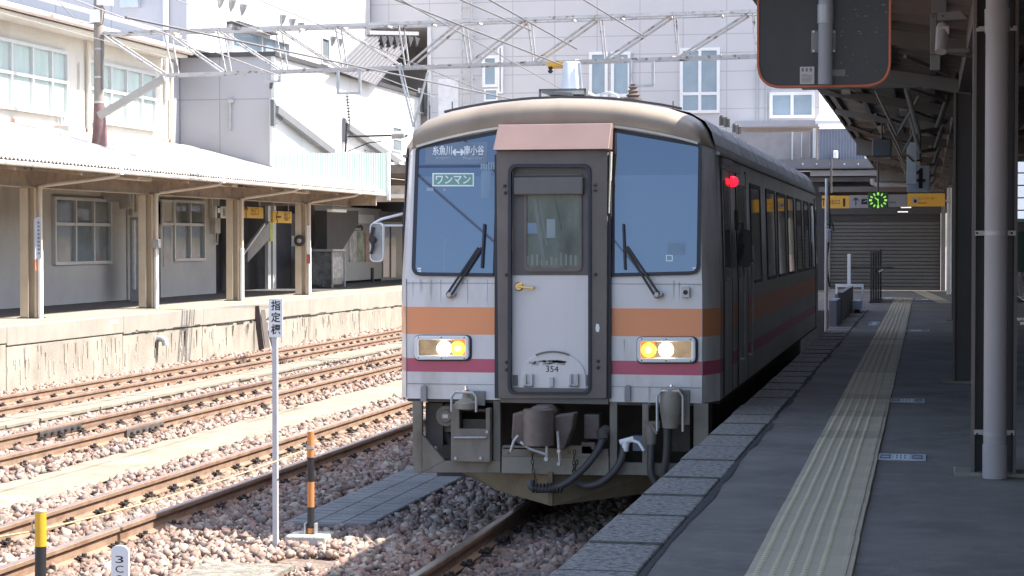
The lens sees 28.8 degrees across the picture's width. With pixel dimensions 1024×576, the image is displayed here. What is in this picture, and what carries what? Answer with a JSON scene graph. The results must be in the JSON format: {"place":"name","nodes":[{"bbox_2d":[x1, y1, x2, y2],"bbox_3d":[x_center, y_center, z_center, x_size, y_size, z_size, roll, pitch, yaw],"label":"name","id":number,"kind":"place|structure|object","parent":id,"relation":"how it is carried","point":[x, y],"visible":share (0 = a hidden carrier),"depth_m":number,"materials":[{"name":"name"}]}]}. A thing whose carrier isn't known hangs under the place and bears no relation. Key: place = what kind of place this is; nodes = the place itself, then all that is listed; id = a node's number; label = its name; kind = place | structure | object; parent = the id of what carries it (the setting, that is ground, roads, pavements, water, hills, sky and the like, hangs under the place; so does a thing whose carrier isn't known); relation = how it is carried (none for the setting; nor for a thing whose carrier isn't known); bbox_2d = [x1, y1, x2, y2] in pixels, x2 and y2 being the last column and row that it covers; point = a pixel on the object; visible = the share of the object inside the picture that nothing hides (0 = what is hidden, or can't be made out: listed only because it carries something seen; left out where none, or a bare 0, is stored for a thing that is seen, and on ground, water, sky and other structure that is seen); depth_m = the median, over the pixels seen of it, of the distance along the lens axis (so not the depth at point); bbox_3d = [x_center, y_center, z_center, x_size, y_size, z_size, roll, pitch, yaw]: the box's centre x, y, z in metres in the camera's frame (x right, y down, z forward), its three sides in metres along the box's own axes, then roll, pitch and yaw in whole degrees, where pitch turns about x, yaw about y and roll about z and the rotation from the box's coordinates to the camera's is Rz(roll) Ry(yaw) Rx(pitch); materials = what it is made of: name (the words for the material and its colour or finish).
{"place":"outdoors","nodes":[
{"label":"outdoors","id":0,"kind":"place"},
{"bbox_2d":[0,0,219,308],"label":"station building","id":1,"kind":"structure","parent":0,"point":[46,76],"depth_m":46.27,"materials":[{"name":"paint"}]},
{"bbox_2d":[0,37,68,117],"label":"window","id":2,"kind":"structure","parent":1,"relation":"in","point":[34,78],"depth_m":43.99,"materials":[{"name":"glass"}]},
{"bbox_2d":[52,196,112,264],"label":"window","id":3,"kind":"structure","parent":1,"relation":"in","point":[81,227],"depth_m":45.45,"materials":[{"name":"glass"}]},
{"bbox_2d":[85,59,156,131],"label":"window","id":4,"kind":"structure","parent":1,"relation":"in","point":[119,81],"depth_m":49.17,"materials":[{"name":"glass"}]},
{"bbox_2d":[159,201,172,297],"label":"side door","id":5,"kind":"structure","parent":1,"relation":"in","point":[165,231],"depth_m":50.48,"materials":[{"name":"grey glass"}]},
{"bbox_2d":[172,199,205,260],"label":"window","id":6,"kind":"structure","parent":1,"relation":"in","point":[189,229],"depth_m":52.07,"materials":[{"name":"glass"}]},
{"bbox_2d":[0,380,401,509],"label":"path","id":7,"kind":"structure","parent":0,"point":[85,473],"depth_m":23.62,"materials":[{"name":"concrete"}]},
{"bbox_2d":[4,0,426,143],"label":"white building","id":8,"kind":"structure","parent":0,"point":[248,13],"depth_m":56.34,"materials":[{"name":"concrete"}]},
{"bbox_2d":[228,24,289,54],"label":"window","id":9,"kind":"structure","parent":8,"relation":"in","point":[259,38],"depth_m":56.84,"materials":[{"name":"glass"}]},
{"bbox_2d":[334,31,419,84],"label":"ribbed awning","id":10,"kind":"object","parent":8,"relation":"attached to","point":[361,54],"visible":0.89,"depth_m":61.71,"materials":[{"name":"metal"}]},
{"bbox_2d":[125,16,511,98],"bbox_3d":[-1.375,-2.451,22.805,0.020,0.428,15.474,0,1,12],"label":"overhead wire","id":11,"kind":"object","parent":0,"point":[183,29],"visible":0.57,"depth_m":19.09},
{"bbox_2d":[940,247,946,290],"bbox_3d":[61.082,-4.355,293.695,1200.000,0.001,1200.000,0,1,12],"label":"ground","id":12,"kind":"structure","parent":0,"point":[945,270],"depth_m":162.18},
{"bbox_2d":[111,545,129,575],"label":"marker stake","id":13,"kind":"object","parent":12,"relation":"on","point":[120,560],"visible":1,"depth_m":11.33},
{"bbox_2d":[0,289,401,390],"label":"platform wall","id":14,"kind":"structure","parent":12,"relation":"on","point":[31,365],"depth_m":40.02,"materials":[{"name":"concrete"}]},
{"bbox_2d":[0,306,395,346],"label":"opposite platform","id":15,"kind":"structure","parent":14,"relation":"on","point":[161,330],"depth_m":38.58,"materials":[{"name":"concrete"}]},
{"bbox_2d":[0,279,401,317],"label":"opposite platform asphalt","id":16,"kind":"structure","parent":15,"relation":"on","point":[91,306],"depth_m":49.30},
{"bbox_2d":[130,217,138,301],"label":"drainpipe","id":17,"kind":"object","parent":16,"relation":"on","point":[134,267],"visible":0.45,"depth_m":46.73,"materials":[{"name":"metal"}]},
{"bbox_2d":[216,179,404,290],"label":"station hall","id":18,"kind":"structure","parent":16,"relation":"on","point":[269,255],"depth_m":62.21,"materials":[{"name":"concrete"}]},
{"bbox_2d":[276,223,290,287],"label":"doorway","id":19,"kind":"structure","parent":18,"relation":"in","point":[283,230],"depth_m":61.00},
{"bbox_2d":[175,51,425,179],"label":"clad building","id":20,"kind":"structure","parent":18,"relation":"on","point":[228,115],"depth_m":53.43,"materials":[{"name":"metal"}]},
{"bbox_2d":[270,98,335,165],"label":"wall brace","id":21,"kind":"object","parent":20,"relation":"attached to","point":[278,114],"depth_m":53.57,"materials":[{"name":"metal"}]},
{"bbox_2d":[342,117,403,161],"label":"wall brace","id":22,"kind":"object","parent":20,"relation":"attached to","point":[375,147],"depth_m":60.55,"materials":[{"name":"metal"}]},
{"bbox_2d":[380,221,401,280],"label":"end door","id":23,"kind":"structure","parent":18,"relation":"in","point":[398,229],"depth_m":73.68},
{"bbox_2d":[311,249,345,287],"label":"cabinet","id":24,"kind":"object","parent":16,"relation":"on","point":[327,266],"visible":0.93,"depth_m":60.70,"materials":[{"name":"metal"}]},
{"bbox_2d":[0,285,401,324],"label":"opposite platform surface","id":25,"kind":"object","parent":15,"relation":"on","point":[83,313],"visible":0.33,"depth_m":43.94,"materials":[{"name":"concrete"}]},
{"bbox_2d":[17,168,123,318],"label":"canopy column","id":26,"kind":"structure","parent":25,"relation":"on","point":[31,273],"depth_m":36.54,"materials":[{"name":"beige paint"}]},
{"bbox_2d":[0,121,385,206],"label":"platform canopy","id":27,"kind":"object","parent":26,"relation":"on","point":[72,155],"visible":0.86,"depth_m":42.71,"materials":[{"name":"beige metal"}]},
{"bbox_2d":[57,0,166,146],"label":"utility pole","id":28,"kind":"object","parent":27,"relation":"attached to","point":[101,111],"visible":0.92,"depth_m":42.90,"materials":[{"name":"metal"}]},
{"bbox_2d":[100,9,756,77],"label":"gantry truss","id":29,"kind":"object","parent":28,"relation":"attached to","point":[550,65],"visible":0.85,"depth_m":40.17,"materials":[{"name":"metal"}]},
{"bbox_2d":[75,0,408,123],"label":"overhead wire","id":30,"kind":"object","parent":29,"relation":"hanging from","point":[229,57],"visible":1,"depth_m":34.67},
{"bbox_2d":[397,63,428,126],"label":"stay rods","id":31,"kind":"object","parent":29,"relation":"hanging from","point":[408,106],"visible":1,"depth_m":40.36,"materials":[{"name":"metal"}]},
{"bbox_2d":[273,152,389,199],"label":"sheet screen","id":32,"kind":"object","parent":27,"relation":"attached to","point":[371,170],"visible":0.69,"depth_m":55.26,"materials":[{"name":"white paint"}]},
{"bbox_2d":[136,177,225,308],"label":"canopy column","id":33,"kind":"structure","parent":25,"relation":"on","point":[149,243],"depth_m":42.04,"materials":[{"name":"beige paint"}]},
{"bbox_2d":[0,288,401,324],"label":"yellow platform line","id":34,"kind":"object","parent":25,"relation":"on","point":[180,307],"visible":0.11,"depth_m":41.84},
{"bbox_2d":[224,184,300,300],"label":"canopy column","id":35,"kind":"structure","parent":25,"relation":"on","point":[234,250],"depth_m":47.30,"materials":[{"name":"metal"}]},
{"bbox_2d":[293,189,360,294],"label":"canopy column","id":36,"kind":"structure","parent":25,"relation":"on","point":[302,240],"depth_m":52.46,"materials":[{"name":"beige paint"}]},
{"bbox_2d":[0,341,401,431],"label":"cable trough","id":37,"kind":"object","parent":12,"relation":"on","point":[19,421],"visible":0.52,"depth_m":32.06,"materials":[{"name":"concrete"}]},
{"bbox_2d":[269,299,282,546],"bbox_3d":[-1.916,1.164,16.264,0.119,2.157,0.058,0,1,12],"label":"marker post","id":38,"kind":"object","parent":12,"relation":"on","point":[275,319],"visible":0.9,"depth_m":16.25,"materials":[{"name":"metal"}]},
{"bbox_2d":[9,375,598,575],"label":"ballast bed","id":39,"kind":"object","parent":12,"relation":"on","point":[317,562],"depth_m":15.78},
{"bbox_2d":[31,509,46,575],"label":"striped bollard","id":40,"kind":"object","parent":39,"relation":"on","point":[40,541],"visible":1,"depth_m":10.97,"materials":[{"name":"black paint"}]},
{"bbox_2d":[0,363,401,468],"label":"rail","id":41,"kind":"object","parent":39,"relation":"on","point":[57,449],"visible":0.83,"depth_m":26.44,"materials":[{"name":"metal"}]},
{"bbox_2d":[0,352,401,449],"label":"rail","id":42,"kind":"object","parent":39,"relation":"on","point":[52,431],"visible":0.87,"depth_m":28.95,"materials":[{"name":"metal"}]},
{"bbox_2d":[0,329,401,405],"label":"rail","id":43,"kind":"object","parent":39,"relation":"on","point":[26,396],"visible":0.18,"depth_m":36.82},
{"bbox_2d":[0,335,401,415],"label":"rail","id":44,"kind":"object","parent":39,"relation":"on","point":[47,403],"visible":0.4,"depth_m":34.28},
{"bbox_2d":[0,417,425,575],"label":"rail","id":45,"kind":"object","parent":39,"relation":"on","point":[62,555],"depth_m":17.69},
{"bbox_2d":[0,400,425,546],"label":"rail","id":46,"kind":"object","parent":39,"relation":"on","point":[87,507],"depth_m":20.28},
{"bbox_2d":[285,522,334,546],"bbox_3d":[-1.675,2.053,16.581,0.349,0.205,0.300,0,1,12],"label":"concrete foot","id":47,"kind":"object","parent":39,"relation":"on","point":[316,536],"visible":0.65,"depth_m":16.47},
{"bbox_2d":[302,431,314,533],"bbox_3d":[-1.686,1.613,16.552,0.101,0.850,0.066,0,1,12],"label":"striped bollard","id":48,"kind":"object","parent":47,"relation":"on","point":[310,447],"visible":1,"depth_m":16.53,"materials":[{"name":"orange paint"}]},
{"bbox_2d":[0,449,305,537],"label":"barrier rope","id":49,"kind":"object","parent":48,"relation":"attached to","point":[146,502],"visible":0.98,"depth_m":12.67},
{"bbox_2d":[0,325,631,575],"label":"ballast","id":50,"kind":"structure","parent":39,"relation":"on","point":[429,529],"depth_m":18.28,"materials":[{"name":"gravel"}]},
{"bbox_2d":[177,562,295,575],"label":"walkway board","id":51,"kind":"object","parent":50,"relation":"on","point":[225,569],"visible":1,"depth_m":14.85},
{"bbox_2d":[284,466,464,527],"bbox_3d":[-0.239,1.902,23.874,0.770,0.043,13.450,0,1,12],"label":"walkway board","id":52,"kind":"object","parent":50,"relation":"on","point":[379,500],"visible":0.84,"depth_m":18.84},
{"bbox_2d":[272,162,404,201],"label":"canopy","id":53,"kind":"object","parent":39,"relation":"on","point":[397,171],"visible":0.1,"depth_m":58.89,"materials":[{"name":"beige metal"}]},
{"bbox_2d":[401,559,551,575],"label":"sleeper","id":54,"kind":"object","parent":39,"relation":"on","point":[470,563],"visible":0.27,"depth_m":15.13,"materials":[{"name":"concrete"}]},
{"bbox_2d":[410,499,550,575],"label":"rail","id":55,"kind":"object","parent":39,"relation":"on","point":[453,558],"depth_m":15.90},
{"bbox_2d":[369,61,817,505],"bbox_3d":[1.773,-0.270,23.971,3.173,4.153,16.040,0,1,12],"label":"railcar","id":56,"kind":"object","parent":55,"relation":"on","point":[610,297],"visible":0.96,"depth_m":16.62,"materials":[{"name":"paint"}]},
{"bbox_2d":[512,167,587,391],"bbox_3d":[0.325,-0.067,16.546,0.670,1.870,0.075,0,1,12],"label":"front door","id":57,"kind":"structure","parent":56,"relation":"in","point":[550,262],"depth_m":16.56,"materials":[{"name":"white paint"}]},
{"bbox_2d":[720,168,732,396],"bbox_3d":[1.857,-0.076,17.272,0.043,1.980,0.730,0,1,12],"label":"side door","id":58,"kind":"structure","parent":56,"relation":"in","point":[725,188],"depth_m":17.20,"materials":[{"name":"metal"}]},
{"bbox_2d":[735,172,748,385],"bbox_3d":[2.150,-0.109,18.681,0.043,1.980,1.010,0,1,12],"label":"side door","id":59,"kind":"structure","parent":56,"relation":"in","point":[740,190],"depth_m":18.58,"materials":[{"name":"metal"}]},
{"bbox_2d":[749,183,762,282],"bbox_3d":[2.477,-0.551,20.232,0.042,0.990,1.200,0,1,12],"label":"side window","id":60,"kind":"structure","parent":56,"relation":"in","point":[754,190],"depth_m":20.27,"materials":[{"name":"glass"}]},
{"bbox_2d":[765,188,776,279],"bbox_3d":[2.886,-0.597,22.200,0.042,0.990,1.260,0,1,12],"label":"side window","id":61,"kind":"structure","parent":56,"relation":"in","point":[769,194],"depth_m":22.18,"materials":[{"name":"glass"}]},
{"bbox_2d":[776,192,786,276],"bbox_3d":[3.225,-0.636,23.829,0.042,0.990,1.330,0,1,12],"label":"side window","id":62,"kind":"structure","parent":56,"relation":"in","point":[780,198],"depth_m":23.82,"materials":[{"name":"glass"}]},
{"bbox_2d":[786,195,795,274],"bbox_3d":[3.566,-0.674,25.469,0.042,0.990,1.220,0,1,12],"label":"side window","id":63,"kind":"structure","parent":56,"relation":"in","point":[790,200],"depth_m":25.46,"materials":[{"name":"glass"}]},
{"bbox_2d":[795,198,802,272],"bbox_3d":[3.904,-0.713,27.094,0.042,0.990,1.140,0,1,12],"label":"side window","id":64,"kind":"structure","parent":56,"relation":"in","point":[799,239],"depth_m":27.08,"materials":[{"name":"glass"}]},
{"bbox_2d":[803,201,809,270],"bbox_3d":[4.244,-0.751,28.728,0.042,0.990,1.160,0,1,12],"label":"side window","id":65,"kind":"structure","parent":56,"relation":"in","point":[805,204],"depth_m":28.75,"materials":[{"name":"glass"}]},
{"bbox_2d":[370,0,837,171],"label":"pale building","id":66,"kind":"structure","parent":12,"relation":"on","point":[742,94],"depth_m":66.88,"materials":[{"name":"tile"}]},
{"bbox_2d":[438,79,458,115],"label":"wall door","id":67,"kind":"structure","parent":66,"relation":"in","point":[448,94],"depth_m":68.11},
{"bbox_2d":[456,0,474,106],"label":"wall ladder","id":68,"kind":"object","parent":66,"relation":"attached to","point":[461,71],"depth_m":67.65,"materials":[{"name":"metal"}]},
{"bbox_2d":[482,55,497,86],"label":"window","id":69,"kind":"structure","parent":66,"relation":"in","point":[489,75],"depth_m":67.78,"materials":[{"name":"glass"}]},
{"bbox_2d":[589,52,607,96],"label":"window","id":70,"kind":"structure","parent":66,"relation":"in","point":[598,73],"depth_m":67.04,"materials":[{"name":"glass"}]},
{"bbox_2d":[611,52,630,96],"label":"window","id":71,"kind":"structure","parent":66,"relation":"in","point":[619,71],"depth_m":66.89,"materials":[{"name":"glass"}]},
{"bbox_2d":[680,47,719,112],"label":"window","id":72,"kind":"structure","parent":66,"relation":"in","point":[699,80],"depth_m":66.34,"materials":[{"name":"glass"}]},
{"bbox_2d":[769,92,814,117],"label":"window","id":73,"kind":"structure","parent":66,"relation":"in","point":[781,104],"depth_m":65.73,"materials":[{"name":"glass"}]},
{"bbox_2d":[801,311,828,351],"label":"platform end base","id":74,"kind":"object","parent":12,"relation":"on","point":[811,337],"visible":0.14,"depth_m":41.11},
{"bbox_2d":[818,290,883,310],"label":"platform end","id":75,"kind":"structure","parent":74,"relation":"on","point":[857,294],"depth_m":51.15,"materials":[{"name":"concrete"}]},
{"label":"platform","id":76,"kind":"structure","parent":12,"relation":"on","visible":0},
{"bbox_2d":[549,310,866,575],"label":"edge stones","id":77,"kind":"object","parent":76,"relation":"on","point":[634,537],"visible":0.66,"depth_m":11.67,"materials":[{"name":"stone"}]},
{"bbox_2d":[825,178,833,330],"bbox_3d":[5.117,-0.402,32.176,0.120,2.730,0.190,0,1,-11],"label":"signal mast","id":78,"kind":"object","parent":77,"relation":"on","point":[828,236],"visible":0.94,"depth_m":32.21,"materials":[{"name":"metal"}]},
{"bbox_2d":[829,284,863,326],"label":"barrier wall","id":79,"kind":"structure","parent":77,"relation":"on","point":[840,307],"depth_m":35.74,"materials":[{"name":"grey metal"}]},
{"bbox_2d":[646,290,1023,575],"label":"platform asphalt","id":80,"kind":"structure","parent":76,"relation":"on","point":[932,515],"depth_m":11.59,"materials":[{"name":"asphalt"}]},
{"bbox_2d":[638,309,868,575],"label":"platform seam","id":81,"kind":"object","parent":80,"relation":"on","point":[710,496],"visible":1,"depth_m":11.46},
{"bbox_2d":[745,553,855,575],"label":"tactile tile","id":82,"kind":"object","parent":80,"relation":"on","point":[768,564],"visible":1,"depth_m":8.65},
{"bbox_2d":[757,534,859,555],"bbox_3d":[1.379,1.193,9.240,0.440,0.018,0.594,0,1,12],"label":"tactile tile","id":83,"kind":"object","parent":80,"relation":"on","point":[808,545],"visible":1,"depth_m":9.22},
{"bbox_2d":[767,517,862,536],"bbox_3d":[1.499,1.179,9.828,0.440,0.018,0.594,0,1,12],"label":"tactile tile","id":84,"kind":"object","parent":80,"relation":"on","point":[816,526],"visible":1,"depth_m":9.80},
{"bbox_2d":[776,502,866,520],"bbox_3d":[1.621,1.165,10.415,0.440,0.018,0.594,0,1,12],"label":"tactile tile","id":85,"kind":"object","parent":80,"relation":"on","point":[821,510],"visible":1,"depth_m":10.38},
{"bbox_2d":[785,488,869,504],"bbox_3d":[1.745,1.151,11.002,0.440,0.018,0.594,0,1,12],"label":"tactile tile","id":86,"kind":"object","parent":80,"relation":"on","point":[833,496],"visible":1,"depth_m":10.99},
{"bbox_2d":[792,476,872,490],"bbox_3d":[1.866,1.137,11.589,0.440,0.018,0.594,0,1,12],"label":"tactile tile","id":87,"kind":"object","parent":80,"relation":"on","point":[830,483],"visible":1,"depth_m":11.57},
{"bbox_2d":[799,465,875,477],"bbox_3d":[1.989,1.123,12.176,0.440,0.018,0.594,0,1,12],"label":"tactile tile","id":88,"kind":"object","parent":80,"relation":"on","point":[836,471],"visible":1,"depth_m":12.17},
{"bbox_2d":[805,455,877,466],"bbox_3d":[2.111,1.110,12.764,0.440,0.018,0.594,0,1,12],"label":"tactile tile","id":89,"kind":"object","parent":80,"relation":"on","point":[837,460],"visible":1,"depth_m":12.73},
{"bbox_2d":[809,446,879,456],"bbox_3d":[2.230,1.096,13.352,0.440,0.018,0.594,0,1,12],"label":"tactile tile","id":90,"kind":"object","parent":80,"relation":"on","point":[845,451],"visible":1,"depth_m":13.34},
{"bbox_2d":[815,437,881,447],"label":"tactile tile","id":91,"kind":"object","parent":80,"relation":"on","point":[847,442],"visible":1,"depth_m":13.93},
{"bbox_2d":[819,430,882,438],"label":"tactile tile","id":92,"kind":"object","parent":80,"relation":"on","point":[865,434],"visible":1,"depth_m":14.51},
{"bbox_2d":[824,422,884,431],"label":"tactile tile","id":93,"kind":"object","parent":80,"relation":"on","point":[856,426],"visible":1,"depth_m":15.10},
{"bbox_2d":[827,416,886,423],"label":"tactile tile","id":94,"kind":"object","parent":80,"relation":"on","point":[857,419],"visible":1,"depth_m":15.68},
{"bbox_2d":[831,410,887,418],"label":"tactile tile","id":95,"kind":"object","parent":80,"relation":"on","point":[871,413],"visible":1,"depth_m":16.28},
{"bbox_2d":[835,404,888,410],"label":"tactile tile","id":96,"kind":"object","parent":80,"relation":"on","point":[867,407],"visible":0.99,"depth_m":16.87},
{"bbox_2d":[869,249,882,302],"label":"folding gate","id":97,"kind":"structure","parent":80,"relation":"on","point":[875,299],"depth_m":46.84,"materials":[{"name":"metal"}]},
{"bbox_2d":[878,453,925,460],"bbox_3d":[2.556,1.108,13.083,0.310,0.006,0.380,0,1,12],"label":"boarding mark","id":98,"kind":"object","parent":80,"relation":"on","point":[907,457],"visible":1,"depth_m":13.04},
{"bbox_2d":[945,188,951,293],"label":"downpipe","id":99,"kind":"object","parent":80,"relation":"on","point":[949,240],"visible":0.91,"depth_m":53.04,"materials":[{"name":"metal"}]},
{"bbox_2d":[942,74,972,383],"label":"canopy column","id":100,"kind":"structure","parent":80,"relation":"on","point":[962,234],"depth_m":19.93,"materials":[{"name":"brown metal"}]},
{"bbox_2d":[954,0,1023,477],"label":"canopy column","id":101,"kind":"structure","parent":80,"relation":"on","point":[978,224],"depth_m":12.08,"materials":[{"name":"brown metal"}]},
{"bbox_2d":[753,0,1023,191],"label":"platform canopy","id":102,"kind":"object","parent":101,"relation":"on","point":[914,92],"visible":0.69,"depth_m":23.59,"materials":[{"name":"metal"}]},
{"bbox_2d":[757,0,890,88],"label":"platform mirror","id":103,"kind":"object","parent":102,"relation":"hanging from","point":[823,43],"visible":1,"depth_m":8.67,"materials":[{"name":"mirror"}]},
{"bbox_2d":[872,123,890,156],"bbox_3d":[5.480,-2.246,29.560,0.280,0.602,0.200,0,1,12],"label":"speaker box","id":104,"kind":"object","parent":102,"relation":"hanging from","point":[881,147],"visible":0.93,"depth_m":29.47,"materials":[{"name":"grey metal"}]},
{"bbox_2d":[821,157,944,207],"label":"direction board","id":105,"kind":"object","parent":102,"relation":"hanging from","point":[878,200],"visible":0.98,"depth_m":44.21,"materials":[{"name":"metal"}]},
{"bbox_2d":[906,128,929,192],"bbox_3d":[5.957,-1.952,29.267,0.336,1.095,0.472,0,1,12],"label":"number sign","id":106,"kind":"object","parent":102,"relation":"hanging from","point":[918,178],"visible":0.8,"depth_m":29.34,"materials":[{"name":"grey metal"}]},
{"bbox_2d":[930,0,969,69],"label":"hanger bracket","id":107,"kind":"object","parent":102,"relation":"hanging from","point":[939,13],"visible":0.9,"depth_m":12.19,"materials":[{"name":"metal"}]},
{"bbox_2d":[935,21,949,54],"bbox_3d":[2.606,-1.514,12.079,0.086,0.217,0.234,0,1,12],"label":"camera housing","id":108,"kind":"object","parent":107,"relation":"attached to","point":[942,33],"visible":1,"depth_m":12.02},
{"bbox_2d":[974,0,1016,479],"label":"downpipe","id":109,"kind":"object","parent":101,"relation":"attached to","point":[997,28],"visible":1,"depth_m":11.85,"materials":[{"name":"plastic"}]},
{"bbox_2d":[1017,160,1023,301],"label":"waiting room","id":110,"kind":"object","parent":80,"relation":"on","point":[1020,256],"depth_m":46.54,"materials":[{"name":"metal"}]},
{"bbox_2d":[1018,160,1023,222],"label":"window","id":111,"kind":"structure","parent":110,"relation":"in","point":[1020,162],"depth_m":46.60,"materials":[{"name":"white glass"}]},
{"bbox_2d":[730,102,951,290],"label":"concourse","id":112,"kind":"structure","parent":76,"relation":"on","point":[909,241],"depth_m":57.70,"materials":[{"name":"metal"}]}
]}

